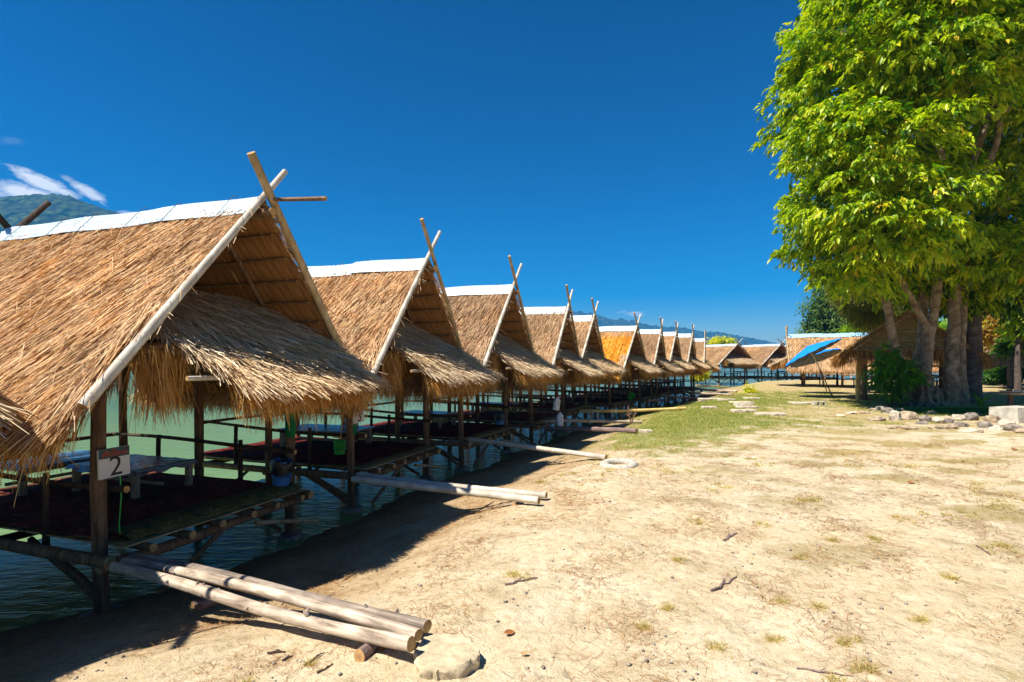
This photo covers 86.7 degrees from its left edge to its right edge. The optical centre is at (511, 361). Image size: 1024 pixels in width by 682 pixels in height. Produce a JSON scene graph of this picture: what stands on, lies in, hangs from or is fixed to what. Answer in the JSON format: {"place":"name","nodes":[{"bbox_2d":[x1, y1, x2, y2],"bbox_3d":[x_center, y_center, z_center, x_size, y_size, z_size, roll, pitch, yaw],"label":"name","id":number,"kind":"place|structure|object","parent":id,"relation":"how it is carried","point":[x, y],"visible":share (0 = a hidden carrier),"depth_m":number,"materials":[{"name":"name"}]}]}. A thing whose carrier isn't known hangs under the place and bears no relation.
{"place":"outdoors","nodes":[
{"label":"outdoors","id":0,"kind":"place"},
{"bbox_2d":[0,193,119,232],"bbox_3d":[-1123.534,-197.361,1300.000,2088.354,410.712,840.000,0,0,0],"label":"forested mountain","id":1,"kind":"structure","parent":0,"point":[15,211],"depth_m":1241.13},
{"bbox_2d":[0,364,938,631],"bbox_3d":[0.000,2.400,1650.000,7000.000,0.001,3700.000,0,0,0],"label":"lake water","id":2,"kind":"structure","parent":0,"point":[34,590],"depth_m":9.48,"materials":[{"name":"liquid"}]},
{"bbox_2d":[0,0,1019,343],"label":"sky","id":3,"kind":"structure","parent":0,"point":[602,147],"materials":[{"name":"blue"}]},
{"bbox_2d":[0,380,1023,681],"bbox_3d":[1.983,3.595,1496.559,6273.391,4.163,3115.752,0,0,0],"label":"ground","id":4,"kind":"structure","parent":0,"point":[924,650],"depth_m":4.47,"materials":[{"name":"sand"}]},
{"bbox_2d":[0,385,81,492],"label":"thatched hut","id":5,"kind":"object","parent":4,"relation":"on","point":[10,415],"visible":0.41,"depth_m":4.19,"materials":[{"name":"plant"}]},
{"bbox_2d":[0,151,393,617],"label":"thatched hut","id":6,"kind":"object","parent":4,"relation":"on","point":[164,304],"visible":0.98,"depth_m":5.68,"materials":[{"name":"plant"}]},
{"bbox_2d":[0,450,89,495],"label":"table","id":7,"kind":"object","parent":6,"relation":"on","point":[85,456],"visible":0.44,"depth_m":7.14,"materials":[{"name":"blue wood"}]},
{"bbox_2d":[97,445,129,479],"bbox_3d":[-3.747,0.950,5.104,0.028,0.275,0.285,0,2,20],"label":"number board","id":8,"kind":"object","parent":6,"relation":"attached to","point":[113,462],"visible":1,"depth_m":5.09,"materials":[{"name":"white paint"}]},
{"bbox_2d":[118,476,121,532],"bbox_3d":[-3.736,1.360,5.169,0.031,0.581,0.011,0,0,0],"label":"plastic string","id":9,"kind":"object","parent":8,"relation":"hanging from","point":[120,506],"visible":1,"depth_m":5.17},
{"bbox_2d":[65,454,198,498],"bbox_3d":[-4.952,1.484,7.099,1.310,0.350,0.880,0,0,20],"label":"table","id":10,"kind":"object","parent":6,"relation":"on","point":[141,465],"visible":0.69,"depth_m":6.95,"materials":[{"name":"grey wood"}]},
{"bbox_2d":[108,482,300,540],"bbox_3d":[-3.371,1.668,6.236,0.360,0.084,2.274,0,0,20],"label":"floor mat","id":11,"kind":"object","parent":6,"relation":"on","point":[160,523],"visible":0.94,"depth_m":5.94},
{"bbox_2d":[269,455,294,485],"bbox_3d":[-3.038,1.446,7.146,0.310,0.350,0.313,6,3,0],"label":"waste basket","id":12,"kind":"object","parent":11,"relation":"on","point":[282,468],"visible":1,"depth_m":7.06,"materials":[{"name":"blue plastic"}]},
{"bbox_2d":[285,413,295,437],"bbox_3d":[-3.018,0.870,7.380,0.144,0.324,0.144,0,0,0],"label":"cloth strip","id":13,"kind":"object","parent":6,"relation":"attached to","point":[290,433],"visible":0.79,"depth_m":7.33,"materials":[{"name":"fabric"}]},
{"bbox_2d":[272,196,326,201],"bbox_3d":[-2.330,-1.769,5.916,0.686,0.087,0.046,0,0,15],"label":"ridge stick","id":14,"kind":"object","parent":6,"relation":"attached to","point":[315,198],"visible":1,"depth_m":5.89,"materials":[{"name":"brown wood"}]},
{"bbox_2d":[189,598,219,611],"bbox_3d":[-2.592,2.061,4.640,0.092,0.094,0.292,0,-4,36],"label":"ramp log","id":15,"kind":"object","parent":4,"relation":"on","point":[199,605],"visible":0.61,"depth_m":4.55,"materials":[{"name":"wood"}]},
{"bbox_2d":[109,562,415,651],"bbox_3d":[-2.012,1.667,3.834,3.484,0.126,0.111,-5,-3,32],"label":"ramp log","id":16,"kind":"object","parent":4,"relation":"on","point":[378,637],"visible":1,"depth_m":3.50,"materials":[{"name":"wood"}]},
{"bbox_2d":[120,557,422,641],"bbox_3d":[-2.004,1.665,3.973,3.528,0.109,0.126,-5,-3,32],"label":"ramp log","id":17,"kind":"object","parent":4,"relation":"on","point":[361,618],"visible":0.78,"depth_m":3.65,"materials":[{"name":"wood"}]},
{"bbox_2d":[128,552,431,632],"bbox_3d":[-2.009,1.682,4.110,3.588,0.105,0.121,-5,-3,32],"label":"ramp log","id":18,"kind":"object","parent":4,"relation":"on","point":[424,625],"visible":0.46,"depth_m":3.71,"materials":[{"name":"wood"}]},
{"bbox_2d":[128,218,507,513],"bbox_3d":[-3.217,0.759,10.249,5.838,6.389,4.672,0,0,20],"label":"thatched hut","id":19,"kind":"object","parent":4,"relation":"on","point":[393,318],"visible":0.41,"depth_m":9.40,"materials":[{"name":"plant"}]},
{"bbox_2d":[279,424,374,449],"bbox_3d":[-3.691,1.490,10.792,1.625,0.339,0.943,0,0,16],"label":"table","id":20,"kind":"object","parent":19,"relation":"on","point":[331,428],"visible":0.61,"depth_m":10.81,"materials":[{"name":"blue wood"}]},
{"bbox_2d":[333,440,345,454],"bbox_3d":[-2.804,1.400,8.828,0.210,0.220,0.210,0,0,0],"label":"waste basket","id":21,"kind":"object","parent":19,"relation":"hanging from","point":[339,447],"visible":1,"depth_m":8.76,"materials":[{"name":"green plastic"}]},
{"bbox_2d":[352,406,363,423],"bbox_3d":[-2.476,0.850,8.741,0.028,0.275,0.285,0,3,20],"label":"number board","id":22,"kind":"object","parent":19,"relation":"attached to","point":[361,418],"visible":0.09,"depth_m":8.75,"materials":[{"name":"white paint"}]},
{"bbox_2d":[354,643,380,661],"bbox_3d":[-0.815,1.630,3.060,0.074,0.079,0.166,0,-5,18],"label":"ramp log","id":23,"kind":"object","parent":4,"relation":"on","point":[364,652],"visible":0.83,"depth_m":3.00,"materials":[{"name":"wood"}]},
{"bbox_2d":[351,476,540,503],"bbox_3d":[-1.015,1.699,7.236,3.061,0.112,0.129,-2,-1,29],"label":"ramp pole","id":24,"kind":"object","parent":4,"relation":"on","point":[453,490],"visible":1,"depth_m":7.08,"materials":[{"name":"brown wood"}]},
{"bbox_2d":[413,634,479,680],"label":"stone slab","id":25,"kind":"object","parent":4,"relation":"on","point":[437,657],"depth_m":2.92,"materials":[{"name":"stone"}]},
{"bbox_2d":[332,255,566,470],"bbox_3d":[-1.688,0.763,13.597,5.813,6.380,4.672,0,0,23],"label":"thatched hut","id":26,"kind":"object","parent":4,"relation":"on","point":[489,319],"visible":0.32,"depth_m":12.65,"materials":[{"name":"plant"}]},
{"bbox_2d":[400,410,457,427],"bbox_3d":[-2.206,1.490,14.086,1.375,0.339,0.820,0,0,23],"label":"table","id":27,"kind":"object","parent":26,"relation":"on","point":[439,421],"visible":0.59,"depth_m":13.97,"materials":[{"name":"blue wood"}]},
{"bbox_2d":[494,412,505,424],"bbox_3d":[-0.315,1.496,14.202,0.310,0.308,0.313,0,0,0],"label":"waste basket","id":28,"kind":"object","parent":26,"relation":"on","point":[499,417],"visible":1,"depth_m":14.10,"materials":[{"name":"blue plastic"}]},
{"bbox_2d":[356,472,547,497],"bbox_3d":[-0.952,1.710,7.506,3.090,0.102,0.099,-1,0,26],"label":"ramp pole","id":29,"kind":"object","parent":4,"relation":"on","point":[541,494],"visible":0.59,"depth_m":7.32,"materials":[{"name":"brown wood"}]},
{"bbox_2d":[412,284,607,445],"bbox_3d":[-0.045,0.821,16.981,5.822,6.147,4.672,0,0,22],"label":"thatched hut","id":30,"kind":"object","parent":4,"relation":"on","point":[554,338],"visible":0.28,"depth_m":15.99,"materials":[{"name":"plant"}]},
{"bbox_2d":[471,402,518,413],"bbox_3d":[-0.575,1.518,17.462,1.375,0.339,0.820,0,0,22],"label":"table","id":31,"kind":"object","parent":30,"relation":"on","point":[483,410],"visible":0.55,"depth_m":17.51,"materials":[{"name":"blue wood"}]},
{"bbox_2d":[553,392,559,410],"bbox_3d":[1.265,1.111,15.188,0.190,0.524,0.123,12,-6,-31],"label":"plastic jug","id":32,"kind":"object","parent":30,"relation":"hanging from","point":[556,404],"visible":0.98,"depth_m":15.12,"materials":[{"name":"white plastic"}]},
{"bbox_2d":[556,409,562,425],"bbox_3d":[1.326,1.522,14.998,0.190,0.524,0.124,0,0,-26],"label":"plastic jug","id":33,"kind":"object","parent":30,"relation":"hanging from","point":[559,419],"visible":1,"depth_m":14.95,"materials":[{"name":"white plastic"}]},
{"bbox_2d":[1,441,1023,681],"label":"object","id":34,"kind":"object","parent":4,"relation":"on","point":[311,665],"visible":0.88,"depth_m":4.70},
{"bbox_2d":[505,577,537,584],"bbox_3d":[0.062,1.658,4.112,0.292,0.023,0.066,0,0,-35],"label":"stick","id":35,"kind":"object","parent":4,"relation":"on","point":[512,583],"visible":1,"depth_m":4.09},
{"bbox_2d":[467,437,607,459],"bbox_3d":[0.339,1.701,10.735,3.659,0.108,0.106,-1,-1,45],"label":"ramp pole","id":36,"kind":"object","parent":4,"relation":"on","point":[545,449],"visible":1,"depth_m":10.49,"materials":[{"name":"brown wood"}]},
{"bbox_2d":[68,460,1023,681],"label":"pebbles","id":37,"kind":"object","parent":4,"relation":"on","point":[552,656],"visible":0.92,"depth_m":3.94,"materials":[{"name":"stone"}]},
{"bbox_2d":[480,298,628,426],"bbox_3d":[1.365,0.805,20.911,5.844,6.215,4.672,0,0,26],"label":"thatched hut","id":38,"kind":"object","parent":4,"relation":"on","point":[589,340],"visible":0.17,"depth_m":20.01,"materials":[{"name":"plant"}]},
{"bbox_2d":[514,394,551,404],"bbox_3d":[0.865,1.509,21.437,1.375,0.339,0.820,0,0,26],"label":"table","id":39,"kind":"object","parent":38,"relation":"on","point":[524,400],"visible":0.43,"depth_m":21.34,"materials":[{"name":"brown wood"}]},
{"bbox_2d":[94,430,1021,681],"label":"tufts","id":40,"kind":"object","parent":4,"relation":"on","point":[675,522],"visible":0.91,"depth_m":5.72,"materials":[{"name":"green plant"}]},
{"bbox_2d":[544,426,637,432],"bbox_3d":[1.946,1.764,13.969,2.900,0.162,0.162,-6,-4,44],"label":"ramp log","id":41,"kind":"object","parent":4,"relation":"on","point":[605,429],"visible":0.99,"depth_m":13.78,"materials":[{"name":"wood"}]},
{"bbox_2d":[540,419,641,423],"bbox_3d":[2.332,1.772,15.939,3.013,0.154,0.119,0,0,-3],"label":"ramp log","id":42,"kind":"object","parent":4,"relation":"on","point":[598,421],"visible":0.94,"depth_m":15.91,"materials":[{"name":"wood"}]},
{"bbox_2d":[539,312,664,418],"bbox_3d":[3.760,0.882,24.240,5.705,5.913,4.701,0,0,32],"label":"thatched hut","id":43,"kind":"object","parent":4,"relation":"on","point":[623,346],"visible":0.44,"depth_m":23.15,"materials":[{"name":"plant"}]},
{"bbox_2d":[568,390,600,399],"bbox_3d":[3.313,1.544,24.823,1.375,0.339,0.820,0,0,32],"label":"table","id":44,"kind":"object","parent":43,"relation":"on","point":[593,396],"visible":0.45,"depth_m":24.81,"materials":[{"name":"brown wood"}]},
{"bbox_2d":[599,458,637,468],"bbox_3d":[1.717,1.668,8.723,0.621,0.120,0.621,-3,3,0],"label":"old tyre","id":45,"kind":"object","parent":4,"relation":"on","point":[611,462],"visible":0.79,"depth_m":8.66,"materials":[{"name":"rubber"}]},
{"bbox_2d":[574,317,683,408],"bbox_3d":[5.623,0.859,27.432,5.820,6.004,4.672,0,0,27],"label":"thatched hut","id":46,"kind":"object","parent":4,"relation":"on","point":[653,345],"visible":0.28,"depth_m":26.31,"materials":[{"name":"plant"}]},
{"bbox_2d":[237,438,1023,681],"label":"grass tufts","id":47,"kind":"object","parent":4,"relation":"on","point":[768,637],"visible":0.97,"depth_m":4.47,"materials":[{"name":"plant"}]},
{"bbox_2d":[626,405,636,423],"bbox_3d":[3.087,1.407,14.252,0.356,0.497,0.552,0,0,-29],"label":"dry shrub","id":48,"kind":"object","parent":4,"relation":"on","point":[629,413],"visible":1,"depth_m":14.22,"materials":[{"name":"plant"}]},
{"bbox_2d":[580,407,685,412],"bbox_3d":[4.187,1.761,19.562,4.046,0.149,0.126,-2,0,7],"label":"ramp pole","id":49,"kind":"object","parent":4,"relation":"on","point":[624,410],"visible":0.92,"depth_m":19.50,"materials":[{"name":"yellow wood"}]},
{"bbox_2d":[598,321,695,405],"bbox_3d":[7.335,0.844,30.625,5.772,6.063,4.672,0,0,30],"label":"thatched hut","id":50,"kind":"object","parent":4,"relation":"on","point":[672,349],"visible":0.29,"depth_m":29.52,"materials":[{"name":"plant"}]},
{"bbox_2d":[648,399,676,401],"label":"ramp log","id":51,"kind":"object","parent":4,"relation":"on","point":[651,400],"visible":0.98,"depth_m":26.42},
{"bbox_2d":[620,323,710,401],"bbox_3d":[9.191,0.819,33.480,5.826,6.149,4.672,0,0,29],"label":"thatched hut","id":52,"kind":"object","parent":4,"relation":"on","point":[687,348],"visible":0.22,"depth_m":32.34,"materials":[{"name":"plant"}]},
{"bbox_2d":[661,394,693,398],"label":"ramp log","id":53,"kind":"object","parent":4,"relation":"on","point":[673,396],"visible":1,"depth_m":29.13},
{"bbox_2d":[640,330,719,396],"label":"thatched hut","id":54,"kind":"object","parent":4,"relation":"on","point":[700,344],"visible":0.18,"depth_m":35.31,"materials":[{"name":"plant"}]},
{"bbox_2d":[689,371,711,391],"bbox_3d":[14.029,1.424,40.259,2.037,2.126,1.324,0,0,-39],"label":"flower bush","id":55,"kind":"object","parent":4,"relation":"on","point":[703,378],"visible":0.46,"depth_m":39.84,"materials":[{"name":"yellow plant"}]},
{"bbox_2d":[680,390,733,395],"bbox_3d":[10.319,1.717,29.246,0.197,0.203,6.104,0,-1,-6],"label":"ramp log","id":56,"kind":"object","parent":4,"relation":"on","point":[701,393],"visible":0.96,"depth_m":28.83,"materials":[{"name":"wood"}]},
{"bbox_2d":[694,388,737,391],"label":"ramp log","id":57,"kind":"object","parent":4,"relation":"on","point":[721,390],"visible":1,"depth_m":32.54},
{"bbox_2d":[706,334,736,371],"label":"yellow tree","id":58,"kind":"object","parent":4,"relation":"on","point":[713,340],"visible":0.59,"depth_m":94.33,"materials":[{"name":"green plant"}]},
{"bbox_2d":[710,576,736,591],"bbox_3d":[1.563,1.635,4.000,0.067,0.031,0.391,0,0,41],"label":"stick","id":59,"kind":"object","parent":4,"relation":"on","point":[719,587],"visible":1,"depth_m":3.96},
{"bbox_2d":[695,338,760,384],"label":"thatched hut","id":60,"kind":"object","parent":4,"relation":"on","point":[737,355],"visible":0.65,"depth_m":54.71,"materials":[{"name":"plant"}]},
{"bbox_2d":[730,409,755,412],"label":"stone slab","id":61,"kind":"structure","parent":4,"relation":"on","point":[742,410],"depth_m":17.56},
{"bbox_2d":[738,382,758,392],"bbox_3d":[12.351,1.558,28.307,1.209,1.072,1.052,0,0,0],"label":"young plant","id":62,"kind":"object","parent":4,"relation":"on","point":[748,390],"visible":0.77,"depth_m":28.30,"materials":[{"name":"green plant"}]},
{"bbox_2d":[723,338,790,383],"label":"thatched hut","id":63,"kind":"object","parent":4,"relation":"on","point":[763,355],"visible":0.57,"depth_m":55.18,"materials":[{"name":"plant"}]},
{"bbox_2d":[754,412,786,415],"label":"stone slab","id":64,"kind":"structure","parent":4,"relation":"on","point":[772,413],"depth_m":16.44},
{"bbox_2d":[764,340,835,380],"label":"thatched hut","id":65,"kind":"object","parent":4,"relation":"on","point":[792,377],"visible":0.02,"depth_m":55.17,"materials":[{"name":"brown wood"}]},
{"bbox_2d":[785,338,840,395],"bbox_3d":[13.652,0.396,24.611,2.343,2.832,2.427,0,0,0],"label":"parasol","id":66,"kind":"object","parent":4,"relation":"on","point":[808,351],"visible":0.98,"depth_m":24.60,"materials":[{"name":"blue fabric"}]},
{"bbox_2d":[790,348,841,392],"bbox_3d":[15.617,0.580,27.886,2.386,2.455,2.348,0,0,0],"label":"parasol","id":67,"kind":"object","parent":4,"relation":"on","point":[823,355],"visible":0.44,"depth_m":28.41,"materials":[{"name":"blue fabric"}]},
{"bbox_2d":[794,280,841,375],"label":"background tree","id":68,"kind":"object","parent":4,"relation":"on","point":[811,324],"visible":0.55,"depth_m":71.45,"materials":[{"name":"green plant"}]},
{"bbox_2d":[767,326,873,386],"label":"thatched hut","id":69,"kind":"object","parent":4,"relation":"on","point":[796,344],"visible":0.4,"depth_m":35.32,"materials":[{"name":"plant"}]},
{"bbox_2d":[797,667,852,675],"bbox_3d":[1.673,1.658,2.910,0.272,0.012,0.047,0,0,16],"label":"stick","id":70,"kind":"object","parent":4,"relation":"on","point":[820,671],"visible":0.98,"depth_m":2.90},
{"bbox_2d":[817,289,851,375],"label":"background tree","id":71,"kind":"object","parent":4,"relation":"on","point":[843,322],"visible":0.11,"depth_m":69.69,"materials":[{"name":"green plant"}]},
{"bbox_2d":[838,322,868,332],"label":"background tree","id":72,"kind":"object","parent":4,"relation":"on","point":[843,330],"visible":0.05,"depth_m":55.12,"materials":[{"name":"green plant"}]},
{"bbox_2d":[816,281,928,358],"bbox_3d":[20.313,-1.480,30.413,8.257,6.711,4.386,0,0,-19],"label":"background tree","id":73,"kind":"object","parent":4,"relation":"on","point":[863,316],"visible":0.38,"depth_m":29.50,"materials":[{"name":"green plant"}]},
{"bbox_2d":[867,416,886,420],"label":"border rock","id":74,"kind":"object","parent":4,"relation":"on","point":[877,418],"visible":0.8,"depth_m":15.07,"materials":[{"name":"beige stone"}]},
{"bbox_2d":[749,0,1023,407],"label":"fig tree","id":75,"kind":"object","parent":4,"relation":"on","point":[921,83],"visible":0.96,"depth_m":16.08,"materials":[{"name":"green plant"}]},
{"bbox_2d":[880,407,893,412],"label":"border rock","id":76,"kind":"object","parent":4,"relation":"on","point":[885,409],"visible":0.66,"depth_m":17.16,"materials":[{"name":"grey stone"}]},
{"bbox_2d":[888,411,901,420],"bbox_3d":[10.706,1.568,15.125,0.322,0.381,0.407,0,0,30],"label":"border rock","id":77,"kind":"object","parent":4,"relation":"on","point":[894,415],"visible":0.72,"depth_m":15.02,"materials":[{"name":"stone"}]},
{"bbox_2d":[860,341,931,407],"bbox_3d":[13.024,0.485,18.567,1.799,2.421,1.888,0,0,-23],"label":"leafy bush","id":78,"kind":"object","parent":4,"relation":"on","point":[902,374],"visible":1,"depth_m":18.39,"materials":[{"name":"green plant"}]},
{"bbox_2d":[901,411,915,419],"bbox_3d":[11.195,1.592,15.372,0.507,0.358,0.406,0,11,5],"label":"border rock","id":79,"kind":"object","parent":4,"relation":"on","point":[907,415],"visible":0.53,"depth_m":15.26,"materials":[{"name":"beige stone"}]},
{"bbox_2d":[901,425,920,429],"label":"border rock","id":80,"kind":"object","parent":4,"relation":"on","point":[907,427],"visible":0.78,"depth_m":13.03,"materials":[{"name":"beige stone"}]},
{"bbox_2d":[830,311,995,399],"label":"bamboo pavilion","id":81,"kind":"structure","parent":4,"relation":"on","point":[859,351],"depth_m":22.23,"materials":[{"name":"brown wood"}]},
{"bbox_2d":[918,415,931,421],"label":"border rock","id":82,"kind":"object","parent":4,"relation":"on","point":[927,418],"visible":0.58,"depth_m":14.86,"materials":[{"name":"grey stone"}]},
{"bbox_2d":[839,403,1023,416],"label":"weeds","id":83,"kind":"object","parent":4,"relation":"on","point":[983,414],"visible":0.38,"depth_m":18.47,"materials":[{"name":"green plant"}]},
{"bbox_2d":[927,425,945,428],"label":"border rock","id":84,"kind":"object","parent":4,"relation":"on","point":[935,427],"visible":0.73,"depth_m":13.21,"materials":[{"name":"beige stone"}]},
{"bbox_2d":[931,417,945,422],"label":"border rock","id":85,"kind":"object","parent":4,"relation":"on","point":[938,420],"visible":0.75,"depth_m":14.43,"materials":[{"name":"stone"}]},
{"bbox_2d":[894,407,988,413],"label":"lush grass","id":86,"kind":"structure","parent":4,"relation":"on","point":[951,410],"depth_m":17.19,"materials":[{"name":"plant"}]},
{"bbox_2d":[938,318,946,331],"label":"background tree","id":87,"kind":"object","parent":4,"relation":"on","point":[943,324],"visible":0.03,"depth_m":59.33,"materials":[{"name":"green plant"}]},
{"bbox_2d":[940,424,958,428],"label":"border rock","id":88,"kind":"object","parent":4,"relation":"on","point":[950,426],"visible":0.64,"depth_m":13.21,"materials":[{"name":"beige stone"}]},
{"bbox_2d":[951,414,965,420],"bbox_3d":[12.489,1.591,15.153,0.399,0.240,0.292,0,0,20],"label":"border rock","id":89,"kind":"object","parent":4,"relation":"on","point":[958,417],"visible":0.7,"depth_m":15.07,"materials":[{"name":"stone"}]},
{"bbox_2d":[953,422,968,426],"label":"border rock","id":90,"kind":"object","parent":4,"relation":"on","point":[961,424],"visible":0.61,"depth_m":13.66,"materials":[{"name":"grey stone"}]},
{"bbox_2d":[957,428,983,432],"bbox_3d":[10.762,1.648,12.720,0.488,0.140,0.301,-9,-3,26],"label":"border rock","id":91,"kind":"object","parent":4,"relation":"on","point":[976,430],"visible":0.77,"depth_m":12.63,"materials":[{"name":"stone"}]},
{"bbox_2d":[963,412,978,420],"bbox_3d":[12.838,1.584,15.178,0.489,0.318,0.234,-4,3,-6],"label":"border rock","id":92,"kind":"object","parent":4,"relation":"on","point":[972,416],"visible":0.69,"depth_m":15.08,"materials":[{"name":"grey stone"}]},
{"bbox_2d":[928,206,1023,403],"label":"shade tree","id":93,"kind":"object","parent":4,"relation":"on","point":[974,338],"visible":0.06,"depth_m":20.45,"materials":[{"name":"green plant"}]},
{"bbox_2d":[963,392,997,405],"bbox_3d":[16.196,1.347,18.745,1.358,0.481,1.532,0,0,0],"label":"strap leaf plant","id":94,"kind":"object","parent":4,"relation":"on","point":[980,402],"visible":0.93,"depth_m":18.71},
{"bbox_2d":[977,421,992,427],"bbox_3d":[11.676,1.599,13.371,0.285,0.229,0.267,0,0,14],"label":"border rock","id":95,"kind":"object","parent":4,"relation":"on","point":[982,424],"visible":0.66,"depth_m":13.31,"materials":[{"name":"grey stone"}]},
{"bbox_2d":[983,414,1000,422],"bbox_3d":[13.048,1.600,14.738,0.493,0.318,0.292,0,0,-17],"label":"border rock","id":96,"kind":"object","parent":4,"relation":"on","point":[990,418],"visible":0.61,"depth_m":14.63,"materials":[{"name":"beige stone"}]},
{"bbox_2d":[965,314,1023,385],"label":"background tree","id":97,"kind":"object","parent":4,"relation":"on","point":[988,336],"visible":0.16,"depth_m":35.64,"materials":[{"name":"orange plant"}]},
{"bbox_2d":[989,425,1004,429],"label":"border rock","id":98,"kind":"object","parent":4,"relation":"on","point":[996,427],"visible":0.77,"depth_m":12.96,"materials":[{"name":"stone"}]},
{"bbox_2d":[982,365,1023,386],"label":"bush","id":99,"kind":"object","parent":4,"relation":"on","point":[997,376],"visible":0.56,"depth_m":33.72,"materials":[{"name":"green plant"}]},
{"bbox_2d":[983,346,1023,384],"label":"thatched hut","id":100,"kind":"object","parent":4,"relation":"on","point":[1004,362],"visible":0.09,"depth_m":38.15,"materials":[{"name":"brown wood"}]},
{"bbox_2d":[988,335,1023,388],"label":"background tree","id":101,"kind":"object","parent":4,"relation":"on","point":[1003,350],"visible":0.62,"depth_m":32.95,"materials":[{"name":"green plant"}]},
{"bbox_2d":[989,406,1023,422],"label":"concrete block","id":102,"kind":"structure","parent":4,"relation":"on","point":[1014,413],"depth_m":14.68,"materials":[{"name":"concrete"}]},
{"bbox_2d":[997,419,1015,425],"bbox_3d":[12.695,1.620,13.941,0.404,0.234,0.323,2,11,18],"label":"border rock","id":103,"kind":"object","parent":4,"relation":"on","point":[1001,422],"visible":0.58,"depth_m":13.87,"materials":[{"name":"stone"}]},
{"bbox_2d":[991,310,1023,390],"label":"background tree","id":104,"kind":"object","parent":4,"relation":"on","point":[1013,327],"visible":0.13,"depth_m":29.92,"materials":[{"name":"green plant"}]},
{"bbox_2d":[995,392,1023,405],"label":"offering table","id":105,"kind":"object","parent":4,"relation":"on","point":[1010,400],"visible":0.72,"depth_m":16.84,"materials":[{"name":"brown wood"}]},
{"bbox_2d":[1003,424,1023,430],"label":"border rock","id":106,"kind":"object","parent":4,"relation":"on","point":[1008,427],"visible":0.7,"depth_m":12.81,"materials":[{"name":"grey stone"}]},
{"bbox_2d":[573,311,785,345],"bbox_3d":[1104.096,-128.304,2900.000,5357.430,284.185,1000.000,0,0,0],"label":"hills","id":107,"kind":"structure","parent":0,"point":[603,321],"depth_m":2797.36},
{"bbox_2d":[580,390,975,460],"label":"green grass","id":108,"kind":"structure","parent":0,"point":[717,414],"depth_m":15.61,"materials":[{"name":"plant"}]},
{"bbox_2d":[610,382,1023,517],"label":"dry grass","id":109,"kind":"structure","parent":0,"point":[833,415],"depth_m":18.20,"materials":[{"name":"plant"}]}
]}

